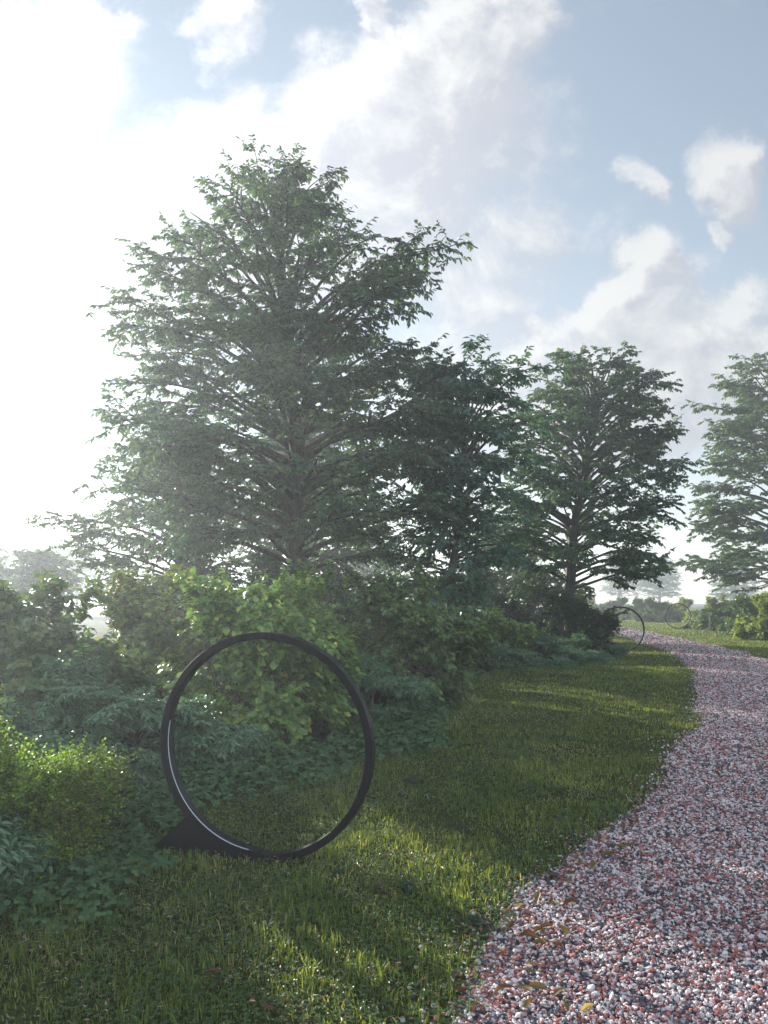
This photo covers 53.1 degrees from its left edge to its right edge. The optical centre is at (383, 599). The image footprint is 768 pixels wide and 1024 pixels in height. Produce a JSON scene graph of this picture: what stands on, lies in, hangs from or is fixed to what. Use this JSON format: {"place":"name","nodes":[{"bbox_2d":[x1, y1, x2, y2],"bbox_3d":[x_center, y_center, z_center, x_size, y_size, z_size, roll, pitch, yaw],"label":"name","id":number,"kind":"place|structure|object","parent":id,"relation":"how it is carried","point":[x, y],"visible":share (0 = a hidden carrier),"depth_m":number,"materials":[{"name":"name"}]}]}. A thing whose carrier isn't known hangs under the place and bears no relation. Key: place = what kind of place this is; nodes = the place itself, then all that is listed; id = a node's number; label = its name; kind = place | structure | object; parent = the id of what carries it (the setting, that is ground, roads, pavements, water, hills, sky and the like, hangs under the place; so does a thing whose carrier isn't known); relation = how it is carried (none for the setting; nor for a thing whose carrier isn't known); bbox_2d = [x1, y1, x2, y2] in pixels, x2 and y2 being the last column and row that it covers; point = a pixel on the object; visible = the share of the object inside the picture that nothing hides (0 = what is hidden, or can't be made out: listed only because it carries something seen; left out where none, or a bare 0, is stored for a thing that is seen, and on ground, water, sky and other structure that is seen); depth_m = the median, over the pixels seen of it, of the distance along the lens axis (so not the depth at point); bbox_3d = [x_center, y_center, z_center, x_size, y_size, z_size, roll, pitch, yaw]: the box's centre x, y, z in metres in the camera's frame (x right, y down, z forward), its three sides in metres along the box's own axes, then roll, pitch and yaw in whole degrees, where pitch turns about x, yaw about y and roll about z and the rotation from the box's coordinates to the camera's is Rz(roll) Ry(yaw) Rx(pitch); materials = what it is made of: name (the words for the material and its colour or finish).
{"place":"outdoors","nodes":[
{"label":"outdoors","id":0,"kind":"place"},
{"bbox_2d":[0,604,767,1023],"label":"ground","id":1,"kind":"structure","parent":0,"point":[102,628],"depth_m":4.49,"materials":[{"name":"green plant"}]},
{"bbox_2d":[0,548,13,579],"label":"tree","id":2,"kind":"object","parent":1,"relation":"on","point":[2,558],"visible":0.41,"depth_m":31.41,"materials":[{"name":"green plant"}]},
{"bbox_2d":[0,543,28,590],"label":"broadleaf tree","id":3,"kind":"object","parent":1,"relation":"on","point":[3,552],"visible":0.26,"depth_m":104.06,"materials":[{"name":"green plant"}]},
{"bbox_2d":[0,814,62,899],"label":"spray shrub","id":4,"kind":"object","parent":1,"relation":"on","point":[20,858],"visible":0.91,"depth_m":4.19,"materials":[{"name":"green plant"}]},
{"bbox_2d":[0,546,88,622],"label":"tree","id":5,"kind":"object","parent":1,"relation":"on","point":[38,562],"visible":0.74,"depth_m":26.50,"materials":[{"name":"green plant"}]},
{"bbox_2d":[0,698,129,774],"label":"spray shrub","id":6,"kind":"object","parent":1,"relation":"on","point":[24,726],"visible":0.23,"depth_m":6.05,"materials":[{"name":"green plant"}]},
{"bbox_2d":[0,684,147,889],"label":"lime shrub","id":7,"kind":"object","parent":1,"relation":"on","point":[71,793],"visible":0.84,"depth_m":4.48,"materials":[{"name":"green plant"}]},
{"bbox_2d":[51,543,106,611],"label":"broadleaf tree","id":8,"kind":"object","parent":1,"relation":"on","point":[67,552],"visible":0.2,"depth_m":73.91,"materials":[{"name":"green plant"}]},
{"bbox_2d":[0,568,175,733],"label":"hazel bush","id":9,"kind":"object","parent":1,"relation":"on","point":[30,640],"visible":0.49,"depth_m":8.39,"materials":[{"name":"green plant"}]},
{"bbox_2d":[24,643,212,786],"bbox_3d":[-2.490,1.012,6.976,1.777,1.249,1.747,0,0,0],"label":"spray shrub","id":10,"kind":"object","parent":1,"relation":"on","point":[126,723],"visible":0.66,"depth_m":6.61,"materials":[{"name":"green plant"}]},
{"bbox_2d":[97,552,159,589],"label":"broadleaf tree","id":11,"kind":"object","parent":1,"relation":"on","point":[111,571],"visible":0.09,"depth_m":118.80,"materials":[{"name":"green plant"}]},
{"bbox_2d":[24,439,254,643],"bbox_3d":[-5.274,-1.033,17.534,4.948,5.455,4.628,0,0,0],"label":"broadleaf tree","id":12,"kind":"object","parent":1,"relation":"on","point":[93,530],"visible":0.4,"depth_m":17.02,"materials":[{"name":"green plant"}]},
{"bbox_2d":[89,563,218,703],"bbox_3d":[-3.243,0.544,11.263,2.574,2.213,2.654,0,0,0],"label":"hazel bush","id":13,"kind":"object","parent":1,"relation":"on","point":[139,620],"visible":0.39,"depth_m":10.60,"materials":[{"name":"green plant"}]},
{"bbox_2d":[147,562,198,638],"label":"dark bush","id":14,"kind":"object","parent":1,"relation":"on","point":[167,601],"visible":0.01,"depth_m":22.56,"materials":[{"name":"green plant"}]},
{"bbox_2d":[142,693,274,778],"bbox_3d":[-1.731,1.271,7.400,1.337,0.728,1.282,0,0,0],"label":"spray shrub","id":15,"kind":"object","parent":1,"relation":"on","point":[209,744],"visible":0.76,"depth_m":7.00,"materials":[{"name":"green plant"}]},
{"bbox_2d":[200,968,220,974],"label":"fallen leaf","id":16,"kind":"object","parent":1,"relation":"on","point":[212,970],"visible":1,"depth_m":3.17,"materials":[{"name":"brown plant"}]},
{"bbox_2d":[150,558,366,749],"bbox_3d":[-1.482,0.572,9.105,2.581,2.161,2.558,0,0,0],"label":"hazel bush","id":17,"kind":"object","parent":1,"relation":"on","point":[277,688],"visible":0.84,"depth_m":8.43,"materials":[{"name":"green plant"}]},
{"bbox_2d":[154,632,374,861],"bbox_3d":[-0.790,0.915,4.744,1.510,1.430,0.092,0,0,15],"label":"ring sculpture","id":18,"kind":"object","parent":1,"relation":"on","point":[194,827],"visible":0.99,"depth_m":4.77,"materials":[{"name":"black metal"}]},
{"bbox_2d":[261,1002,274,1008],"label":"fallen leaf","id":19,"kind":"object","parent":1,"relation":"on","point":[264,1004],"visible":1,"depth_m":2.93,"materials":[{"name":"brown plant"}]},
{"bbox_2d":[244,543,306,622],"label":"dark bush","id":20,"kind":"object","parent":1,"relation":"on","point":[273,565],"visible":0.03,"depth_m":19.08,"materials":[{"name":"green plant"}]},
{"bbox_2d":[85,134,504,584],"bbox_3d":[-1.556,-3.196,14.206,7.444,9.779,6.841,0,0,0],"label":"broadleaf tree","id":21,"kind":"object","parent":1,"relation":"on","point":[281,374],"visible":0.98,"depth_m":13.15,"materials":[{"name":"green plant"}]},
{"bbox_2d":[0,656,611,938],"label":"ground cover","id":22,"kind":"object","parent":1,"relation":"on","point":[411,727],"visible":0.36,"depth_m":6.21,"materials":[{"name":"green plant"}]},
{"bbox_2d":[207,409,408,591],"bbox_3d":[-2.908,-2.350,25.884,7.406,8.182,7.918,0,0,-28],"label":"broadleaf tree","id":23,"kind":"object","parent":1,"relation":"on","point":[335,551],"visible":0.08,"depth_m":24.30,"materials":[{"name":"green plant"}]},
{"bbox_2d":[255,557,375,687],"bbox_3d":[-1.269,0.497,11.861,2.365,2.299,2.397,0,0,0],"label":"hazel bush","id":24,"kind":"object","parent":1,"relation":"on","point":[324,615],"visible":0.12,"depth_m":11.45,"materials":[{"name":"green plant"}]},
{"bbox_2d":[328,866,350,876],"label":"weed","id":25,"kind":"object","parent":1,"relation":"on","point":[343,873],"visible":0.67,"depth_m":4.45,"materials":[{"name":"green plant"}]},
{"bbox_2d":[306,562,383,653],"bbox_3d":[-0.857,0.273,21.903,3.251,2.822,5.636,0,0,-22],"label":"dark bush","id":26,"kind":"object","parent":1,"relation":"on","point":[347,613],"visible":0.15,"depth_m":20.89,"materials":[{"name":"green plant"}]},
{"bbox_2d":[0,679,701,1023],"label":"clover","id":27,"kind":"object","parent":1,"relation":"on","point":[434,1007],"visible":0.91,"depth_m":3.88,"materials":[{"name":"green plant"}]},
{"bbox_2d":[338,537,427,600],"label":"broadleaf tree","id":28,"kind":"object","parent":1,"relation":"on","point":[369,570],"visible":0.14,"depth_m":44.91,"materials":[{"name":"green plant"}]},
{"bbox_2d":[341,650,432,726],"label":"spray shrub","id":29,"kind":"object","parent":1,"relation":"on","point":[399,695],"visible":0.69,"depth_m":9.77,"materials":[{"name":"green plant"}]},
{"bbox_2d":[394,879,426,895],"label":"weed","id":30,"kind":"object","parent":1,"relation":"on","point":[406,885],"visible":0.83,"depth_m":4.21,"materials":[{"name":"green plant"}]},
{"bbox_2d":[332,562,499,704],"bbox_3d":[0.426,0.521,12.140,2.758,2.247,2.775,0,0,0],"label":"hazel bush","id":31,"kind":"object","parent":1,"relation":"on","point":[436,651],"visible":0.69,"depth_m":11.43,"materials":[{"name":"green plant"}]},
{"bbox_2d":[417,877,439,887],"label":"weed","id":32,"kind":"object","parent":1,"relation":"on","point":[426,880],"visible":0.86,"depth_m":4.29,"materials":[{"name":"green plant"}]},
{"bbox_2d":[379,571,500,671],"bbox_3d":[1.224,0.470,18.026,2.709,2.404,3.647,0,0,-36],"label":"dark bush","id":33,"kind":"object","parent":1,"relation":"on","point":[484,661],"visible":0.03,"depth_m":17.31,"materials":[{"name":"green plant"}]},
{"bbox_2d":[444,823,474,836],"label":"weed","id":34,"kind":"object","parent":1,"relation":"on","point":[461,829],"visible":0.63,"depth_m":5.21,"materials":[{"name":"plant"}]},
{"bbox_2d":[396,566,523,620],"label":"dark bush","id":35,"kind":"object","parent":1,"relation":"on","point":[492,578],"visible":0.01,"depth_m":27.16,"materials":[{"name":"green plant"}]},
{"bbox_2d":[365,333,567,630],"bbox_3d":[1.563,-1.546,14.169,3.903,6.473,3.209,0,0,0],"label":"broadleaf tree","id":36,"kind":"object","parent":1,"relation":"on","point":[456,478],"visible":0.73,"depth_m":13.74,"materials":[{"name":"green plant"}]},
{"bbox_2d":[465,913,490,930],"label":"weed","id":37,"kind":"object","parent":1,"relation":"on","point":[472,918],"visible":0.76,"depth_m":3.77,"materials":[{"name":"green plant"}]},
{"bbox_2d":[472,786,489,794],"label":"weed","id":38,"kind":"object","parent":1,"relation":"on","point":[485,790],"visible":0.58,"depth_m":6.33,"materials":[{"name":"green plant"}]},
{"bbox_2d":[470,590,532,639],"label":"dark bush","id":39,"kind":"object","parent":1,"relation":"on","point":[513,609],"visible":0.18,"depth_m":23.40,"materials":[{"name":"green plant"}]},
{"bbox_2d":[438,514,565,610],"bbox_3d":[5.394,-0.901,31.503,5.323,5.182,5.691,0,0,41],"label":"broadleaf tree","id":40,"kind":"object","parent":1,"relation":"on","point":[504,576],"visible":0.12,"depth_m":30.41,"materials":[{"name":"green plant"}]},
{"bbox_2d":[483,640,540,668],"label":"shrub","id":41,"kind":"object","parent":1,"relation":"on","point":[503,653],"visible":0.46,"depth_m":17.86,"materials":[{"name":"green plant"}]},
{"bbox_2d":[501,851,523,862],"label":"weed","id":42,"kind":"object","parent":1,"relation":"on","point":[510,852],"visible":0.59,"depth_m":4.71,"materials":[{"name":"green plant"}]},
{"bbox_2d":[482,605,546,656],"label":"green bush","id":43,"kind":"object","parent":1,"relation":"on","point":[515,634],"visible":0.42,"depth_m":19.11,"materials":[{"name":"green plant"}]},
{"bbox_2d":[510,631,570,666],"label":"shrub","id":44,"kind":"object","parent":1,"relation":"on","point":[550,645],"visible":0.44,"depth_m":18.71,"materials":[{"name":"green plant"}]},
{"bbox_2d":[538,872,560,880],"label":"weed","id":45,"kind":"object","parent":1,"relation":"on","point":[551,877],"visible":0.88,"depth_m":4.38,"materials":[{"name":"green plant"}]},
{"bbox_2d":[504,567,595,629],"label":"dark bush","id":46,"kind":"object","parent":1,"relation":"on","point":[532,604],"visible":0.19,"depth_m":28.14,"materials":[{"name":"green plant"}]},
{"bbox_2d":[546,631,616,661],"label":"shrub","id":47,"kind":"object","parent":1,"relation":"on","point":[579,641],"visible":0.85,"depth_m":19.44,"materials":[{"name":"green plant"}]},
{"bbox_2d":[535,585,629,656],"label":"dark bush","id":48,"kind":"object","parent":1,"relation":"on","point":[592,624],"visible":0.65,"depth_m":21.37,"materials":[{"name":"green plant"}]},
{"bbox_2d":[480,340,703,632],"bbox_3d":[5.952,-2.922,23.119,6.417,9.271,6.165,0,0,0],"label":"broadleaf tree","id":49,"kind":"object","parent":1,"relation":"on","point":[579,484],"visible":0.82,"depth_m":22.16,"materials":[{"name":"green plant"}]},
{"bbox_2d":[585,593,598,608],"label":"hedge bush","id":50,"kind":"object","parent":1,"relation":"on","point":[594,601],"visible":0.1,"depth_m":69.64,"materials":[{"name":"green plant"}]},
{"bbox_2d":[596,595,630,618],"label":"hedge bush","id":51,"kind":"object","parent":1,"relation":"on","point":[618,602],"visible":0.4,"depth_m":65.89,"materials":[{"name":"green plant"}]},
{"bbox_2d":[596,636,630,655],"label":"shrub","id":52,"kind":"object","parent":1,"relation":"on","point":[622,650],"visible":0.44,"depth_m":21.78,"materials":[{"name":"green plant"}]},
{"bbox_2d":[598,565,651,598],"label":"broadleaf tree","id":53,"kind":"object","parent":1,"relation":"on","point":[609,589],"visible":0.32,"depth_m":148.96,"materials":[{"name":"green plant"}]},
{"bbox_2d":[609,606,644,650],"bbox_3d":[7.019,0.915,23.011,1.510,1.430,0.092,0,0,12],"label":"ring sculpture","id":54,"kind":"object","parent":1,"relation":"on","point":[640,641],"visible":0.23,"depth_m":22.86,"materials":[{"name":"black metal"}]},
{"bbox_2d":[617,596,649,619],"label":"hedge bush","id":55,"kind":"object","parent":1,"relation":"on","point":[638,603],"visible":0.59,"depth_m":62.47,"materials":[{"name":"green plant"}]},
{"bbox_2d":[631,595,674,622],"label":"hedge bush","id":56,"kind":"object","parent":1,"relation":"on","point":[656,612],"visible":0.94,"depth_m":54.37,"materials":[{"name":"green plant"}]},
{"bbox_2d":[638,558,682,602],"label":"broadleaf tree","id":57,"kind":"object","parent":1,"relation":"on","point":[668,581],"visible":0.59,"depth_m":134.22,"materials":[{"name":"green plant"}]},
{"bbox_2d":[664,603,692,628],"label":"ring sculpture","id":58,"kind":"object","parent":1,"relation":"on","point":[687,626],"visible":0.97,"depth_m":42.39,"materials":[{"name":"black metal"}]},
{"bbox_2d":[667,597,694,621],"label":"hedge bush","id":59,"kind":"object","parent":1,"relation":"on","point":[677,613],"visible":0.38,"depth_m":55.86,"materials":[{"name":"green plant"}]},
{"bbox_2d":[681,594,733,627],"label":"hedge bush","id":60,"kind":"object","parent":1,"relation":"on","point":[710,602],"visible":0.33,"depth_m":43.82,"materials":[{"name":"green plant"}]},
{"bbox_2d":[667,351,767,597],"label":"broadleaf tree","id":61,"kind":"object","parent":1,"relation":"on","point":[751,412],"visible":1,"depth_m":35.77,"materials":[{"name":"green plant"}]},
{"bbox_2d":[694,593,749,631],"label":"hedge bush","id":62,"kind":"object","parent":1,"relation":"on","point":[709,618],"visible":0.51,"depth_m":39.11,"materials":[{"name":"green plant"}]},
{"bbox_2d":[707,565,760,600],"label":"broadleaf tree","id":63,"kind":"object","parent":1,"relation":"on","point":[728,594],"visible":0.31,"depth_m":119.17,"materials":[{"name":"green plant"}]},
{"bbox_2d":[715,593,765,634],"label":"hedge bush","id":64,"kind":"object","parent":1,"relation":"on","point":[748,609],"visible":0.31,"depth_m":34.79,"materials":[{"name":"green plant"}]},
{"bbox_2d":[728,591,767,639],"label":"hedge bush","id":65,"kind":"object","parent":1,"relation":"on","point":[757,626],"visible":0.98,"depth_m":30.34,"materials":[{"name":"green plant"}]},
{"bbox_2d":[0,0,767,603],"label":"sky","id":66,"kind":"structure","parent":0,"point":[604,162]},
{"bbox_2d":[397,779,421,787],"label":"weed","id":67,"kind":"object","parent":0,"point":[409,780],"visible":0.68,"depth_m":6.56,"materials":[{"name":"green plant"}]},
{"bbox_2d":[405,775,426,782],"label":"weed","id":68,"kind":"object","parent":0,"point":[415,777],"visible":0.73,"depth_m":6.73,"materials":[{"name":"green plant"}]},
{"bbox_2d":[460,648,767,1023],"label":"path","id":69,"kind":"structure","parent":0,"point":[662,956],"depth_m":3.40,"materials":[{"name":"grey gravel"}]},
{"bbox_2d":[534,890,540,903],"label":"fallen leaf","id":70,"kind":"object","parent":69,"relation":"on","point":[537,895],"visible":1,"depth_m":4.02,"materials":[{"name":"yellow plant"}]},
{"bbox_2d":[528,982,549,991],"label":"fallen leaf","id":71,"kind":"object","parent":69,"relation":"on","point":[538,985],"visible":1,"depth_m":3.08,"materials":[{"name":"plant"}]},
{"bbox_2d":[539,922,553,929],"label":"fallen leaf","id":72,"kind":"object","parent":69,"relation":"on","point":[544,924],"visible":0.96,"depth_m":3.65,"materials":[{"name":"brown plant"}]},
{"bbox_2d":[547,872,565,878],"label":"fallen leaf","id":73,"kind":"object","parent":69,"relation":"on","point":[551,873],"visible":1,"depth_m":4.34,"materials":[{"name":"brown plant"}]},
{"bbox_2d":[556,924,572,937],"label":"fallen leaf","id":74,"kind":"object","parent":69,"relation":"on","point":[564,929],"visible":1,"depth_m":3.62,"materials":[{"name":"yellow plant"}]},
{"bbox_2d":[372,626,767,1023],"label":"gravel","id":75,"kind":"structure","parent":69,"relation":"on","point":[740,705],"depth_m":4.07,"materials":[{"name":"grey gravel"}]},
{"bbox_2d":[452,986,468,991],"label":"fallen leaf","id":76,"kind":"object","parent":75,"relation":"on","point":[461,989],"visible":0.95,"depth_m":3.10,"materials":[{"name":"brown plant"}]},
{"bbox_2d":[487,984,513,998],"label":"fallen leaf","id":77,"kind":"object","parent":75,"relation":"on","point":[500,987],"visible":1,"depth_m":3.06,"materials":[{"name":"brown plant"}]},
{"bbox_2d":[495,950,508,957],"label":"fallen leaf","id":78,"kind":"object","parent":75,"relation":"on","point":[501,952],"visible":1,"depth_m":3.37,"materials":[{"name":"brown plant"}]},
{"bbox_2d":[515,984,531,991],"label":"fallen leaf","id":79,"kind":"object","parent":75,"relation":"on","point":[525,987],"visible":1,"depth_m":3.08,"materials":[{"name":"yellow plant"}]},
{"bbox_2d":[514,929,537,937],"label":"fallen leaf","id":80,"kind":"object","parent":75,"relation":"on","point":[527,932],"visible":1,"depth_m":3.54,"materials":[{"name":"brown plant"}]},
{"bbox_2d":[522,999,530,1006],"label":"fallen leaf","id":81,"kind":"object","parent":75,"relation":"on","point":[526,1002],"visible":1,"depth_m":2.99,"materials":[{"name":"plant"}]},
{"bbox_2d":[519,967,534,972],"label":"fallen leaf","id":82,"kind":"object","parent":75,"relation":"on","point":[529,969],"visible":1,"depth_m":3.23,"materials":[{"name":"plant"}]},
{"bbox_2d":[532,938,545,943],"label":"fallen leaf","id":83,"kind":"object","parent":75,"relation":"on","point":[541,940],"visible":1,"depth_m":3.49,"materials":[{"name":"plant"}]},
{"bbox_2d":[546,938,564,947],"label":"fallen leaf","id":84,"kind":"object","parent":75,"relation":"on","point":[556,941],"visible":1,"depth_m":3.46,"materials":[{"name":"beige plant"}]},
{"bbox_2d":[553,987,567,995],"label":"fallen leaf","id":85,"kind":"object","parent":75,"relation":"on","point":[558,990],"visible":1,"depth_m":3.05,"materials":[{"name":"yellow plant"}]},
{"bbox_2d":[562,998,569,1012],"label":"fallen leaf","id":86,"kind":"object","parent":75,"relation":"on","point":[566,1005],"visible":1,"depth_m":2.95,"materials":[{"name":"brown plant"}]},
{"bbox_2d":[561,874,574,882],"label":"fallen leaf","id":87,"kind":"object","parent":75,"relation":"on","point":[569,879],"visible":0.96,"depth_m":4.33,"materials":[{"name":"plant"}]},
{"bbox_2d":[562,919,576,924],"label":"fallen leaf","id":88,"kind":"object","parent":75,"relation":"on","point":[569,920],"visible":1,"depth_m":3.70,"materials":[{"name":"brown plant"}]},
{"bbox_2d":[580,1003,596,1011],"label":"fallen leaf","id":89,"kind":"object","parent":75,"relation":"on","point":[585,1006],"visible":1,"depth_m":2.93,"materials":[{"name":"yellow plant"}]},
{"bbox_2d":[590,859,595,867],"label":"fallen leaf","id":90,"kind":"object","parent":75,"relation":"on","point":[592,862],"visible":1,"depth_m":4.52,"materials":[{"name":"plant"}]},
{"bbox_2d":[600,850,615,854],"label":"fallen leaf","id":91,"kind":"object","parent":75,"relation":"on","point":[607,852],"visible":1,"depth_m":4.70,"materials":[{"name":"brown plant"}]},
{"bbox_2d":[615,843,626,847],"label":"fallen leaf","id":92,"kind":"object","parent":75,"relation":"on","point":[620,844],"visible":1,"depth_m":4.85,"materials":[{"name":"brown plant"}]},
{"bbox_2d":[562,897,580,905],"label":"fallen leaf","id":93,"kind":"object","parent":69,"relation":"on","point":[568,900],"visible":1,"depth_m":3.95,"materials":[{"name":"brown plant"}]}
]}

